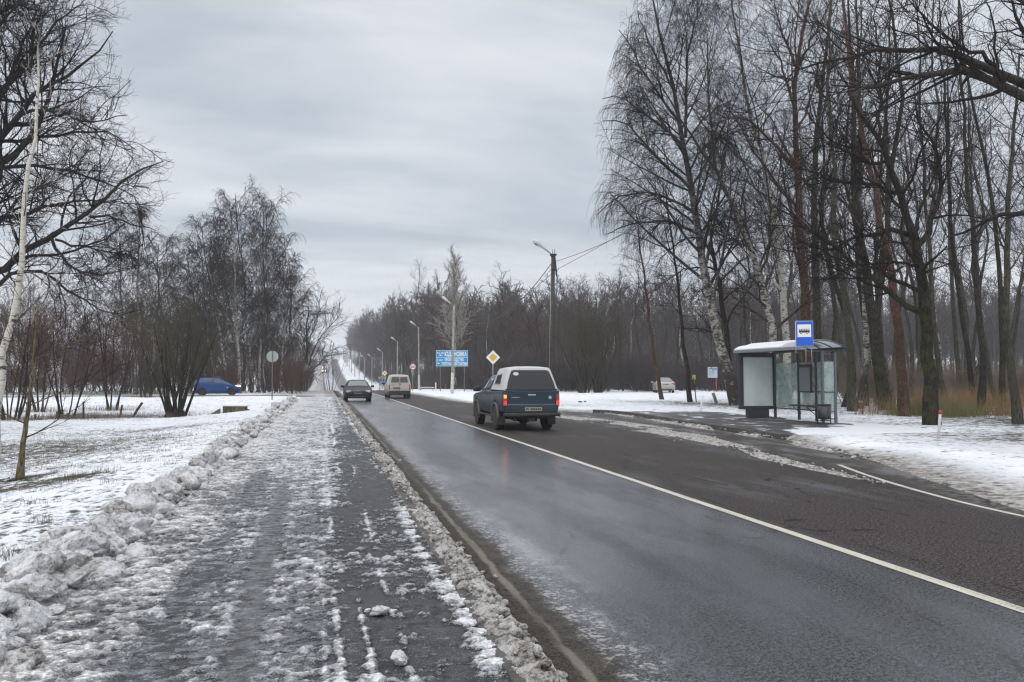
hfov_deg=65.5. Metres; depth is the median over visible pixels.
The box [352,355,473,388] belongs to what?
roadside brush
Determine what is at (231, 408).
culvert
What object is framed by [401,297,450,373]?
forest tree
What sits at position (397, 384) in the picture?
van
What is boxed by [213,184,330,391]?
birch tree
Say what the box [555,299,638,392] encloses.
bushy tree
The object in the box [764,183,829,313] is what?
forest tree
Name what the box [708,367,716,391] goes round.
notice board
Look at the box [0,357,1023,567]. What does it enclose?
ground
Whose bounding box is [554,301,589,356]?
birch tree
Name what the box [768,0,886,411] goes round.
forest tree
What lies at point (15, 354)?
forest tree
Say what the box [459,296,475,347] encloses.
forest tree
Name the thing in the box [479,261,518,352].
forest tree
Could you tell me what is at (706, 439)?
slush island
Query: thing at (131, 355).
birch tree
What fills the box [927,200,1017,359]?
forest tree
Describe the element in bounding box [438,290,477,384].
forest tree
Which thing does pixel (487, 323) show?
birch tree
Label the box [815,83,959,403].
forest tree
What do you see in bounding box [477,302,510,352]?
forest tree
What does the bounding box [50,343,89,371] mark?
forest tree
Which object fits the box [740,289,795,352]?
forest tree
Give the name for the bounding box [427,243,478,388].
pale birch
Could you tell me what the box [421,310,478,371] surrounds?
birch tree
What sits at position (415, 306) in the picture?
forest tree
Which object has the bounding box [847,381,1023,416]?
dry grass
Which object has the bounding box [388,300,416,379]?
forest tree
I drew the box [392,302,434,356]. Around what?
forest tree
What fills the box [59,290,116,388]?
forest tree
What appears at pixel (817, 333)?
forest tree
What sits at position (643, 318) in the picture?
forest tree
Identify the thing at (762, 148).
overhead cable
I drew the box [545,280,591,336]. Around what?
forest tree
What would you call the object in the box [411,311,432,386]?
forest tree
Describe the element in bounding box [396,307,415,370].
forest tree
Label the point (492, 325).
forest tree
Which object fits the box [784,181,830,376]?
forest tree
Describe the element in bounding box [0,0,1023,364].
sky
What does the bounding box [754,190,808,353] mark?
forest tree
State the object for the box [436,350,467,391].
direction sign
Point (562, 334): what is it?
forest tree
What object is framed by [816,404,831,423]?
litter bin
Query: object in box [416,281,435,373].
forest tree
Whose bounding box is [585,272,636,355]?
birch tree
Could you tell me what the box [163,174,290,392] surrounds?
birch tree
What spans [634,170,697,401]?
woodland tree
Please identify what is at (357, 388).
saloon car
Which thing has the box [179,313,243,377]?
forest tree
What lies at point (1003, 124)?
forest tree
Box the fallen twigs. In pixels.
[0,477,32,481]
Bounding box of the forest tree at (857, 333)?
[820,158,878,370]
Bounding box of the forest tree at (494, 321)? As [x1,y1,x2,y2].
[485,298,504,348]
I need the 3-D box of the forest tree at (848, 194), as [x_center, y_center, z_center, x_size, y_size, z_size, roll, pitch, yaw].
[17.755,-6.688,41.179,5.824,20.800,8.470,1,-3,-17]
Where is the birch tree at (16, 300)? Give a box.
[0,10,80,453]
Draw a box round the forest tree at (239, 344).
[218,314,265,370]
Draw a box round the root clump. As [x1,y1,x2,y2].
[164,407,185,417]
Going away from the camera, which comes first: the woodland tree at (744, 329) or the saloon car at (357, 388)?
the saloon car at (357, 388)
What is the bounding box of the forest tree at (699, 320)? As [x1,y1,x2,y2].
[680,275,715,387]
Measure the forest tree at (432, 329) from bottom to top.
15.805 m
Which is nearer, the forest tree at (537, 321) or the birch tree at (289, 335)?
the birch tree at (289, 335)
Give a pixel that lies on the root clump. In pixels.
(173, 413)
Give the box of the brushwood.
[436,335,863,391]
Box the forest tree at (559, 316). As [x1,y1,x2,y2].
[543,286,572,355]
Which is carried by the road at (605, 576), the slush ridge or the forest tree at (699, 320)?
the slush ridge
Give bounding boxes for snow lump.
[364,605,398,615]
[390,650,407,665]
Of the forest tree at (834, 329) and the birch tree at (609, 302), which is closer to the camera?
the forest tree at (834, 329)
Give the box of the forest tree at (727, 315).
[708,257,737,382]
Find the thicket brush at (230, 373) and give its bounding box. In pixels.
[4,343,319,394]
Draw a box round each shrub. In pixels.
[0,264,77,419]
[0,279,87,411]
[1,285,146,417]
[76,274,172,410]
[102,274,190,397]
[148,286,234,383]
[314,340,358,390]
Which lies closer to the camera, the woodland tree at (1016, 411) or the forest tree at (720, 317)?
the woodland tree at (1016, 411)
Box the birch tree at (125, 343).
[99,305,134,382]
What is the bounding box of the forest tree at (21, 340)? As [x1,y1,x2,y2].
[8,311,25,377]
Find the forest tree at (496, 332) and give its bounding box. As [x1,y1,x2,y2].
[479,305,522,355]
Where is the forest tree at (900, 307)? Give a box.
[863,105,956,366]
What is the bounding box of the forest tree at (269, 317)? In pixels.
[240,310,287,392]
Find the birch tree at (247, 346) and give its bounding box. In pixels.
[226,318,262,390]
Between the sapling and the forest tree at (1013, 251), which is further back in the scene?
the forest tree at (1013, 251)
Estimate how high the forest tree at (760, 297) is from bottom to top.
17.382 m
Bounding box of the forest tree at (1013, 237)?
[986,179,1023,269]
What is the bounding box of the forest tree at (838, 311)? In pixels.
[810,281,862,340]
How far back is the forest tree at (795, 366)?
61.90 m
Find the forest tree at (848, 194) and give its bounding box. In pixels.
[786,11,927,405]
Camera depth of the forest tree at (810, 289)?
94.58 m
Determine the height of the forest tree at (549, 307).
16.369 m
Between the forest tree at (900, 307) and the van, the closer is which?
the van
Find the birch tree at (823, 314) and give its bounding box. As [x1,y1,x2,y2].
[793,280,839,338]
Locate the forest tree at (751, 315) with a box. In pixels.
[716,271,794,341]
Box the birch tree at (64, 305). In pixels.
[31,250,105,391]
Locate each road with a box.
[4,395,315,396]
[322,359,1023,681]
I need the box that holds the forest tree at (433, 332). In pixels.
[424,307,442,362]
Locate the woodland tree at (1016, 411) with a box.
[937,17,1023,424]
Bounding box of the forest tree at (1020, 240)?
[1002,153,1023,263]
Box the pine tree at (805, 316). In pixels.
[641,0,917,399]
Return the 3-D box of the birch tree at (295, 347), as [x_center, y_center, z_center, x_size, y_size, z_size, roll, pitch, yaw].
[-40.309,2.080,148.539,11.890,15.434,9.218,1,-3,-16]
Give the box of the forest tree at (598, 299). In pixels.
[588,276,606,363]
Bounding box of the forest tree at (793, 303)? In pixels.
[760,234,811,352]
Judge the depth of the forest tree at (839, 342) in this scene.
58.98 m
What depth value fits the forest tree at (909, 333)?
52.83 m
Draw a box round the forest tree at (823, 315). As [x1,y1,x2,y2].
[799,280,831,339]
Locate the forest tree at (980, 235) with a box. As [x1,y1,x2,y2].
[900,83,1023,385]
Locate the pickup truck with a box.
[473,366,560,429]
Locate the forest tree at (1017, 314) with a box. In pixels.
[983,133,1023,355]
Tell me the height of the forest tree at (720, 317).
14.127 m
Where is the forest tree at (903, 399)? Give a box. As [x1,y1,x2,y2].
[759,0,970,415]
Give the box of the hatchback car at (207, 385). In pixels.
[194,377,240,394]
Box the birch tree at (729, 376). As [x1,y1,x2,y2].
[586,0,827,404]
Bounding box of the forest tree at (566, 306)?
[556,279,578,389]
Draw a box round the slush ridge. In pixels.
[338,397,567,681]
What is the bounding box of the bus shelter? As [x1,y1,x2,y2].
[733,339,847,422]
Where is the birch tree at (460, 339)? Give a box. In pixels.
[435,301,491,368]
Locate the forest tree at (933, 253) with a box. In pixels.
[894,172,969,303]
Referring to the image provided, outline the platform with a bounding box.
[616,409,954,435]
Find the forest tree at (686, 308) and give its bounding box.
[661,272,711,390]
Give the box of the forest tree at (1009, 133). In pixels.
[963,0,1023,210]
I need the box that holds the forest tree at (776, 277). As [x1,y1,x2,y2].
[695,127,813,362]
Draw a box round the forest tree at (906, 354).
[867,196,909,381]
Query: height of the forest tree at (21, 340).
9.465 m
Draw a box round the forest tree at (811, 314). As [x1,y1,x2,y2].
[768,297,832,340]
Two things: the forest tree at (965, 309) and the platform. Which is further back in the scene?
the forest tree at (965, 309)
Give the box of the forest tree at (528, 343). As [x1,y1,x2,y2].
[517,297,539,354]
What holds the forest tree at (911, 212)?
on the ground at (983, 457)
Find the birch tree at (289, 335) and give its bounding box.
[238,254,343,390]
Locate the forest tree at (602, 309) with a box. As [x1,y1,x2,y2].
[568,287,628,350]
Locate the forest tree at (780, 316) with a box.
[767,287,794,353]
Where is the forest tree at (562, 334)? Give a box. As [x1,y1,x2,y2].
[554,311,575,358]
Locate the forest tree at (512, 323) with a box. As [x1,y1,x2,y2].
[482,297,544,353]
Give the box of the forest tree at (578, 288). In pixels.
[560,273,586,384]
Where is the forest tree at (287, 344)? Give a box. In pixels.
[270,322,294,385]
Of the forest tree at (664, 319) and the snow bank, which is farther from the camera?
the forest tree at (664, 319)
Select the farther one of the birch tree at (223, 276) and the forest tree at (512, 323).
the forest tree at (512, 323)
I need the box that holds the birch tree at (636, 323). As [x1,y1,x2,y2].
[608,283,661,389]
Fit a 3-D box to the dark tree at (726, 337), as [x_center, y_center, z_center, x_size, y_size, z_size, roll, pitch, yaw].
[10.600,-2.276,44.243,8.231,11.788,5.869,1,-3,-13]
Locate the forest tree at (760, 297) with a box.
[746,235,778,352]
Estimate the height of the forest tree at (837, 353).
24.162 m
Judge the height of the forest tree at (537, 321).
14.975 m
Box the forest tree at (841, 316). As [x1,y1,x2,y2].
[794,155,901,383]
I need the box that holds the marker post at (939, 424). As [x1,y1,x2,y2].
[937,410,941,438]
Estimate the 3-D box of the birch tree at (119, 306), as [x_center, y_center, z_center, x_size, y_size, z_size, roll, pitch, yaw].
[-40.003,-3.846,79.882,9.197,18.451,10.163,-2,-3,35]
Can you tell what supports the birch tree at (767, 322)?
on the ground at (983, 457)
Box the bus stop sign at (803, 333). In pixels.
[795,321,812,361]
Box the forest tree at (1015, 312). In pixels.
[987,159,1023,374]
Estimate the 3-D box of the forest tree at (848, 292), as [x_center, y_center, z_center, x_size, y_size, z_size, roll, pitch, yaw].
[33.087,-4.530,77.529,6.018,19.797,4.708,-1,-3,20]
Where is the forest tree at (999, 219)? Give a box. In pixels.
[923,101,1023,275]
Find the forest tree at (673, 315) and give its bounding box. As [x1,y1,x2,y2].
[659,271,686,362]
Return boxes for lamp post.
[377,348,382,389]
[391,337,397,374]
[410,321,419,389]
[442,296,454,393]
[533,239,557,377]
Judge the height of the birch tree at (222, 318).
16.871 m
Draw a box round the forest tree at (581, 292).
[564,274,594,328]
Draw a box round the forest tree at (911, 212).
[890,126,951,286]
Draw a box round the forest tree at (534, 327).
[499,288,565,356]
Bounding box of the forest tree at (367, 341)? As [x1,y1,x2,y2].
[363,321,374,378]
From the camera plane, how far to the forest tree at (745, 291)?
74.56 m
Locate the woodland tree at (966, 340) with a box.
[896,0,1022,396]
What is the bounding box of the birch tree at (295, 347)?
[278,320,323,373]
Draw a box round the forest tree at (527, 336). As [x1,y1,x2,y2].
[494,308,557,353]
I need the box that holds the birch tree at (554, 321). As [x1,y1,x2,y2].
[537,299,566,352]
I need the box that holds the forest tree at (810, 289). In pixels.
[778,239,827,320]
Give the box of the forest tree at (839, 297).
[748,34,904,406]
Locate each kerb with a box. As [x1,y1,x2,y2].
[337,397,525,681]
[593,410,789,439]
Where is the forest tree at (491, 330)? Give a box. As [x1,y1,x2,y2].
[477,301,513,351]
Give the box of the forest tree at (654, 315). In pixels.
[639,278,680,354]
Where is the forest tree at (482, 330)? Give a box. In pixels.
[459,308,504,354]
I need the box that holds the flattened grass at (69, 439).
[0,418,234,491]
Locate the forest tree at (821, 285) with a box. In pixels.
[805,226,839,309]
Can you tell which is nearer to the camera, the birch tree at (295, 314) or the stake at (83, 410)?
the stake at (83, 410)
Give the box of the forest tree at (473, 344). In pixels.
[416,297,484,349]
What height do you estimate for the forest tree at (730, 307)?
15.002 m
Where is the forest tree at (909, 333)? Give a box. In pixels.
[863,110,927,395]
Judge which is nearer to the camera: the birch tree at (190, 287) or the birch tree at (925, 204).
the birch tree at (925, 204)
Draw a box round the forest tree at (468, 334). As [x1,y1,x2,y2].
[458,315,484,358]
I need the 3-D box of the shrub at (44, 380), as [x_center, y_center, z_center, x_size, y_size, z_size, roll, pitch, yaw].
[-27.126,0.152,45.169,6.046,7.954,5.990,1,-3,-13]
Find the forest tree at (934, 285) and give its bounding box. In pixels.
[903,236,970,320]
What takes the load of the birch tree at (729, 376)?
on the ground at (983, 457)
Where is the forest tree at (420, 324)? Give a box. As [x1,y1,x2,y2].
[412,291,429,388]
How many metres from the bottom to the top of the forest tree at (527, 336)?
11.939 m
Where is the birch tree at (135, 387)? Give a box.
[91,199,200,394]
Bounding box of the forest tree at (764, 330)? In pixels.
[715,186,794,352]
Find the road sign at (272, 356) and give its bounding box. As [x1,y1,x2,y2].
[266,351,277,399]
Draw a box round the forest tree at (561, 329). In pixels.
[539,303,566,356]
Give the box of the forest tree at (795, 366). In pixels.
[758,117,841,393]
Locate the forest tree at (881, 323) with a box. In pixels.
[807,0,918,402]
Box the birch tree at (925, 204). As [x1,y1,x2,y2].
[860,0,1021,392]
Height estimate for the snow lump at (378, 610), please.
0.071 m
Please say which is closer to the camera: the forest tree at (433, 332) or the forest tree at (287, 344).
the forest tree at (287, 344)
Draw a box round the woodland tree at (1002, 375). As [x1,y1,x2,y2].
[903,0,1023,408]
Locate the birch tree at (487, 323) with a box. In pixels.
[470,293,515,356]
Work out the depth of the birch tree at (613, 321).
133.70 m
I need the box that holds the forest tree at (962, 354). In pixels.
[955,219,997,368]
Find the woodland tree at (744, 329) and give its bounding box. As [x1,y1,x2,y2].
[723,257,759,344]
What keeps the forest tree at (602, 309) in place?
on the ground at (983, 457)
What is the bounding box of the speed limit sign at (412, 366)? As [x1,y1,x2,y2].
[410,363,415,390]
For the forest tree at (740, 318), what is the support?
on the ground at (983, 457)
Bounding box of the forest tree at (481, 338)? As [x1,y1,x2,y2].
[465,314,503,357]
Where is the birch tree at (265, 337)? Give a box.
[232,289,314,370]
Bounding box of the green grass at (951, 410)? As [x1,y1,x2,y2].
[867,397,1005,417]
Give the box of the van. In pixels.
[382,375,410,397]
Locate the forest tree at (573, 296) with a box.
[557,277,605,355]
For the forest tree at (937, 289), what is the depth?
87.56 m
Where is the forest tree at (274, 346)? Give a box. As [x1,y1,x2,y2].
[252,314,312,391]
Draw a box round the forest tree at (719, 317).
[688,277,747,389]
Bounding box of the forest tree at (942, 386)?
[863,0,991,395]
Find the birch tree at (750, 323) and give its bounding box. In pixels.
[723,276,790,347]
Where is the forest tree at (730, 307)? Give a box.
[709,270,751,387]
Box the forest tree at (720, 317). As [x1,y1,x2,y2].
[703,283,730,359]
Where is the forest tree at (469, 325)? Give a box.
[449,295,483,362]
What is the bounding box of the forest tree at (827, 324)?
[811,298,832,339]
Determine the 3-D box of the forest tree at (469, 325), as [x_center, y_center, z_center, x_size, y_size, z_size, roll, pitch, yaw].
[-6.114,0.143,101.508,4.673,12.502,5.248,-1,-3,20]
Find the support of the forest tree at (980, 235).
on the ground at (983, 457)
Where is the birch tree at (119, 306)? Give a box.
[56,207,162,392]
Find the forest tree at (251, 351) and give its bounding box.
[234,325,259,380]
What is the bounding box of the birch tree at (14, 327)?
[0,297,32,391]
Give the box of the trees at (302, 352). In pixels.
[178,340,321,364]
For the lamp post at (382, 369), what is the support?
on the ground at (983, 457)
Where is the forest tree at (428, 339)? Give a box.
[401,306,457,388]
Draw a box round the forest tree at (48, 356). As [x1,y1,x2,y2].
[28,330,74,387]
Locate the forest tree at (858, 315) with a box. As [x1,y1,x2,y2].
[848,284,888,350]
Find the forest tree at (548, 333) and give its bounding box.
[523,313,566,357]
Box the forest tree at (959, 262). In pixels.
[914,189,992,340]
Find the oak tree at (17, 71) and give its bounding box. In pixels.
[0,0,174,374]
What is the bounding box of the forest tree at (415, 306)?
[395,259,436,377]
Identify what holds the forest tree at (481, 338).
on the ground at (983, 457)
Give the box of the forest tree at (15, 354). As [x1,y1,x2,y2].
[5,324,32,392]
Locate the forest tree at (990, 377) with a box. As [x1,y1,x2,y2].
[907,75,1022,399]
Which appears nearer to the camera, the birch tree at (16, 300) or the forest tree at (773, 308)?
the birch tree at (16, 300)
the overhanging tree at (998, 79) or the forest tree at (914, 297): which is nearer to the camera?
the overhanging tree at (998, 79)
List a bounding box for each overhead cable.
[454,264,550,323]
[454,274,550,320]
[554,0,987,261]
[554,12,968,270]
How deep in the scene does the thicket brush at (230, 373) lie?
80.26 m
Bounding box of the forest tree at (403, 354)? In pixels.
[386,324,422,373]
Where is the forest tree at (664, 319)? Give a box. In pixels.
[650,285,692,361]
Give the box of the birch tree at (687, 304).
[659,290,711,358]
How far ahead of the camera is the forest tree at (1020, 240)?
57.99 m
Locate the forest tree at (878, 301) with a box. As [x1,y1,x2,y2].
[807,0,986,364]
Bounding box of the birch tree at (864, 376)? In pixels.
[803,0,939,408]
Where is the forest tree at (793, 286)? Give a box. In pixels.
[750,206,830,319]
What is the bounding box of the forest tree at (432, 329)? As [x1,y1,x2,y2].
[412,297,450,385]
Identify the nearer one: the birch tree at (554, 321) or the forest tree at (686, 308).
the forest tree at (686, 308)
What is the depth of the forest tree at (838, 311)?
108.38 m
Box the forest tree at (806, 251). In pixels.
[784,192,834,312]
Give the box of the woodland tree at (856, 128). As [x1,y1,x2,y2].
[780,0,928,397]
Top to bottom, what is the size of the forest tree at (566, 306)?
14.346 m
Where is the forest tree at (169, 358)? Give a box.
[156,305,184,391]
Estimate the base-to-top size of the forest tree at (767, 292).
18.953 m
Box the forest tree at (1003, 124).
[951,27,1023,208]
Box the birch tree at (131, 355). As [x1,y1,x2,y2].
[96,300,170,392]
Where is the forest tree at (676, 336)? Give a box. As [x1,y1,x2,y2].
[638,283,709,388]
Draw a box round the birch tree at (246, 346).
[228,306,277,390]
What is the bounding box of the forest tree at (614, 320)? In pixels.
[604,282,628,389]
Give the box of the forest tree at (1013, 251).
[989,166,1023,364]
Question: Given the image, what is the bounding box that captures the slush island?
[556,414,887,483]
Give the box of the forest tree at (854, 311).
[826,285,860,356]
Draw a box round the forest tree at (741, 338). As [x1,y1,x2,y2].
[717,266,773,345]
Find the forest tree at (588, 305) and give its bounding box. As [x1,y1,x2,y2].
[573,287,599,369]
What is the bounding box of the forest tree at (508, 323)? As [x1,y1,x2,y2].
[483,296,532,354]
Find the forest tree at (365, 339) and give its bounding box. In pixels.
[357,309,371,366]
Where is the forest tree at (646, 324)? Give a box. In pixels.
[638,297,661,351]
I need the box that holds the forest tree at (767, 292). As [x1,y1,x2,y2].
[736,233,795,325]
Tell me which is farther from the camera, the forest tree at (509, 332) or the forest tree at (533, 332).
the forest tree at (533, 332)
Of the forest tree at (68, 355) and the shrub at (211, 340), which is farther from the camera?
the forest tree at (68, 355)
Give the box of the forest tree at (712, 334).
[693,279,735,361]
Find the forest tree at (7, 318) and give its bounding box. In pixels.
[0,295,31,352]
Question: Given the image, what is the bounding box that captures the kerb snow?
[600,412,873,458]
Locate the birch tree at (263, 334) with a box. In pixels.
[217,300,294,392]
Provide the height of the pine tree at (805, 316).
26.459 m
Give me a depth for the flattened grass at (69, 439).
21.83 m
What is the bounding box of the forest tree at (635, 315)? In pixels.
[622,270,656,389]
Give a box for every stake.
[82,401,83,418]
[132,402,142,416]
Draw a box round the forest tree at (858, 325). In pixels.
[849,273,890,372]
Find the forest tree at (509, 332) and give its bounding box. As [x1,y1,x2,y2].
[463,292,532,357]
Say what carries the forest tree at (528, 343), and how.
on the ground at (983, 457)
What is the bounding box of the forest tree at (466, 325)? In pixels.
[458,299,482,385]
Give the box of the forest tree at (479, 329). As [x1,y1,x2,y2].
[451,307,490,354]
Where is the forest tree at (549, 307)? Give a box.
[541,288,561,344]
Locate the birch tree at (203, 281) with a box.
[162,232,257,377]
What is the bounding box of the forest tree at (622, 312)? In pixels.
[600,268,637,389]
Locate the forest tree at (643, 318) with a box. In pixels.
[629,284,655,358]
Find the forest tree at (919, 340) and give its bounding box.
[889,118,954,392]
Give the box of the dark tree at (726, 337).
[621,198,773,363]
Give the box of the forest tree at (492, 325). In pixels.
[479,300,503,351]
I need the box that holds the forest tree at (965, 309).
[897,95,1017,390]
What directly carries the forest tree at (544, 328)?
on the ground at (983, 457)
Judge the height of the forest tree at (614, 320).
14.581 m
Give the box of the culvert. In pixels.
[207,405,248,414]
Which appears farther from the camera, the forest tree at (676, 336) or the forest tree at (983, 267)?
the forest tree at (676, 336)
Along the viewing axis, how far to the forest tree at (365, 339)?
309.55 m
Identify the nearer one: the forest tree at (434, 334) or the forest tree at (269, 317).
the forest tree at (269, 317)
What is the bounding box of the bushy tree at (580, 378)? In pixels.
[540,288,652,392]
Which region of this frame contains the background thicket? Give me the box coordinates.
[0,305,286,390]
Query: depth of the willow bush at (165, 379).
43.92 m
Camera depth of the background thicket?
133.12 m
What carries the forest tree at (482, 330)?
on the ground at (983, 457)
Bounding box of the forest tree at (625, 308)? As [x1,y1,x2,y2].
[611,287,657,357]
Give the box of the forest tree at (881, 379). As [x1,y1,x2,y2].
[797,0,928,409]
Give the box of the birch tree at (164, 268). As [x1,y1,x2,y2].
[102,231,206,393]
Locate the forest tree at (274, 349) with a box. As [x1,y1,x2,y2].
[246,315,311,390]
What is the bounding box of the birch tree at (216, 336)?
[172,295,236,371]
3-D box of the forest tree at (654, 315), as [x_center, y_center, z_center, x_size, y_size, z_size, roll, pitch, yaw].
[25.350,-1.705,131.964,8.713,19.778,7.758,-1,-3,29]
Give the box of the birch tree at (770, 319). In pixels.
[636,0,857,396]
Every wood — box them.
[342,297,740,375]
[367,263,1023,388]
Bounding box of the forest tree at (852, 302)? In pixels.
[828,279,860,332]
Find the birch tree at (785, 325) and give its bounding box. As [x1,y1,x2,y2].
[620,0,897,396]
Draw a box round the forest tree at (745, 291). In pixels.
[685,201,770,344]
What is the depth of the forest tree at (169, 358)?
88.30 m
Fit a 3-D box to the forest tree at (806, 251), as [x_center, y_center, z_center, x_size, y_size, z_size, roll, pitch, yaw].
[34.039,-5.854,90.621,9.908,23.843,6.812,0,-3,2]
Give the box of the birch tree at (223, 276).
[177,204,263,390]
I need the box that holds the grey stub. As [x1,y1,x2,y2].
[712,393,717,402]
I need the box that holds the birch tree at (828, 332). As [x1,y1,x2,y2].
[790,287,858,352]
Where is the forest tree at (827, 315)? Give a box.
[822,289,850,337]
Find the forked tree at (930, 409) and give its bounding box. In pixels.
[704,0,1006,424]
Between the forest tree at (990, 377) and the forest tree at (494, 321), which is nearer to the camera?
the forest tree at (990, 377)
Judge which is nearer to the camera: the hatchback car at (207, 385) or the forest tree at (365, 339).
the hatchback car at (207, 385)
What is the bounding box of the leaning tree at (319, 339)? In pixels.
[281,286,359,390]
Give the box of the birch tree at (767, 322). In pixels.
[731,284,810,348]
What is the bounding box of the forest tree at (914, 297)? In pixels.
[864,97,992,391]
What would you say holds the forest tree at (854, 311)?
on the ground at (983, 457)
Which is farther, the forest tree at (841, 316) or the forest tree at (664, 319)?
the forest tree at (664, 319)
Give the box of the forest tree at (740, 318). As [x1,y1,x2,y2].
[728,283,752,342]
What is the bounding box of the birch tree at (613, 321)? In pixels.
[581,285,635,386]
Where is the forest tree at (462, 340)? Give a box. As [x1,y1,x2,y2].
[457,315,487,384]
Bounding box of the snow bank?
[0,395,298,673]
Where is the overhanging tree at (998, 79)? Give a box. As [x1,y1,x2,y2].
[695,0,1023,253]
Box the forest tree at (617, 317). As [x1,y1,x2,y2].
[602,268,647,390]
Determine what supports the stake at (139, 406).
on the ground at (983, 457)
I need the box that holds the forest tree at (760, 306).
[736,269,799,352]
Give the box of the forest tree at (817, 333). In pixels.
[698,0,874,400]
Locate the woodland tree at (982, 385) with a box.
[887,0,1017,414]
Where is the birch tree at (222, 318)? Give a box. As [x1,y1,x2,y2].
[167,268,255,365]
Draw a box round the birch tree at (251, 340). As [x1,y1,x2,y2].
[223,291,287,376]
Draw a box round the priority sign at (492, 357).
[486,351,499,374]
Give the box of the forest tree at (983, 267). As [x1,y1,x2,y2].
[940,134,1023,372]
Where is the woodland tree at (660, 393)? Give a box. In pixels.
[606,199,667,399]
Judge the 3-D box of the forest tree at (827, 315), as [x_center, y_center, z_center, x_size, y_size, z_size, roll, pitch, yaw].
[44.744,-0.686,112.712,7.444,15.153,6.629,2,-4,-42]
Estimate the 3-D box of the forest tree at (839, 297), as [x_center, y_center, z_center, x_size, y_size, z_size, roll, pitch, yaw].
[16.263,-6.128,39.655,8.530,19.506,5.865,1,-3,-26]
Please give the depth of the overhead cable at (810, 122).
19.64 m
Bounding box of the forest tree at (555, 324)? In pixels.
[542,299,561,355]
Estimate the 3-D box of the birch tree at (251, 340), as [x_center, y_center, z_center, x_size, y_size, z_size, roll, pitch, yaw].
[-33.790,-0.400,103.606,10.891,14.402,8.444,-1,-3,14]
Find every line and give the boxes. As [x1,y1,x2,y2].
[331,359,1023,612]
[836,464,1023,516]
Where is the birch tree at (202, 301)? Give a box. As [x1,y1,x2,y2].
[149,214,252,381]
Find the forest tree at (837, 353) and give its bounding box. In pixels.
[747,124,873,364]
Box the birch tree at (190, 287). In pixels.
[159,245,241,370]
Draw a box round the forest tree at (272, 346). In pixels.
[255,328,288,371]
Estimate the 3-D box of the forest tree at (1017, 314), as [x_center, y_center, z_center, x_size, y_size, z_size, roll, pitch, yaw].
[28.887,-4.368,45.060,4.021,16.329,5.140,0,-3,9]
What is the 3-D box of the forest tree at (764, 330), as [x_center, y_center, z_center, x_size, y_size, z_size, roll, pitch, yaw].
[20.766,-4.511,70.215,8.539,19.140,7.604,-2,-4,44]
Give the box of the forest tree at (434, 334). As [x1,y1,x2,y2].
[428,303,467,388]
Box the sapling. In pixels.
[0,257,131,479]
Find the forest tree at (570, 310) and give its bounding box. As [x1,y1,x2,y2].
[560,282,590,389]
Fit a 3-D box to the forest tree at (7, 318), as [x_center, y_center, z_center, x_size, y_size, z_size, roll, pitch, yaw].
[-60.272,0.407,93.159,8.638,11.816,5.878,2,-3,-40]
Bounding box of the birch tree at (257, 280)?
[183,188,309,392]
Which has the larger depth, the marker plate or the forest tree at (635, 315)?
the forest tree at (635, 315)
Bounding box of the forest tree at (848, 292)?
[820,202,873,360]
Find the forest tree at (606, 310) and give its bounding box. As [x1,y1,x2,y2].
[596,291,616,388]
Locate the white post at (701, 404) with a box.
[700,396,703,410]
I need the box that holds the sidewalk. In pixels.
[0,397,509,681]
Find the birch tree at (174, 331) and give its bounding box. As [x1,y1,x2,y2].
[132,286,214,384]
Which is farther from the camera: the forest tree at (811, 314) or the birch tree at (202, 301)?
the forest tree at (811, 314)
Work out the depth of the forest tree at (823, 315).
98.41 m
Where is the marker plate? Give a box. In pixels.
[692,375,696,401]
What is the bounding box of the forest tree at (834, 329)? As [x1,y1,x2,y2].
[754,60,887,400]
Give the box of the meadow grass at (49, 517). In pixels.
[0,445,182,561]
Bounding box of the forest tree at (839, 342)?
[768,163,872,376]
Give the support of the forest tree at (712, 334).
on the ground at (983, 457)
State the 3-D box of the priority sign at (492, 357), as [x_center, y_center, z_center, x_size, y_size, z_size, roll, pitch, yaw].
[-1.315,2.450,54.969,0.990,3.629,0.095,1,-3,-13]
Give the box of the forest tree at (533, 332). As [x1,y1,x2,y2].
[507,299,562,356]
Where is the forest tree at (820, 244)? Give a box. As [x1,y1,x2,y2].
[773,138,868,368]
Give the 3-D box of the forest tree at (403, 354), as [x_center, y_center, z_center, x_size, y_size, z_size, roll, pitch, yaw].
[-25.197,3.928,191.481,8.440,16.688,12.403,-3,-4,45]
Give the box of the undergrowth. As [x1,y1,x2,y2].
[827,345,1023,405]
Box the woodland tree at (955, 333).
[892,2,1019,391]
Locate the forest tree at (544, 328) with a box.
[523,312,567,356]
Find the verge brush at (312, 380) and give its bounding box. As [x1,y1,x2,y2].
[254,355,328,391]
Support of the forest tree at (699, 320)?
on the ground at (983, 457)
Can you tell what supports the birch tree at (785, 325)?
on the ground at (983, 457)
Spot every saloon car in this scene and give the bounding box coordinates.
[341,380,373,401]
[651,378,674,392]
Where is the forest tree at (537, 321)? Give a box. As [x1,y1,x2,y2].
[520,302,548,353]
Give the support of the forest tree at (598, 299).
on the ground at (983, 457)
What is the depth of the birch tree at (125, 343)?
104.64 m
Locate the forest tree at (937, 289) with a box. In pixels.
[912,239,971,369]
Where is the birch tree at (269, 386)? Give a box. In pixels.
[209,192,306,391]
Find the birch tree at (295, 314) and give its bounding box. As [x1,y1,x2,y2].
[239,232,323,391]
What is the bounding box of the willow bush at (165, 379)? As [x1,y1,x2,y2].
[107,273,239,415]
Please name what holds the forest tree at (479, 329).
on the ground at (983, 457)
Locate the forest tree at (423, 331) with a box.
[411,297,432,388]

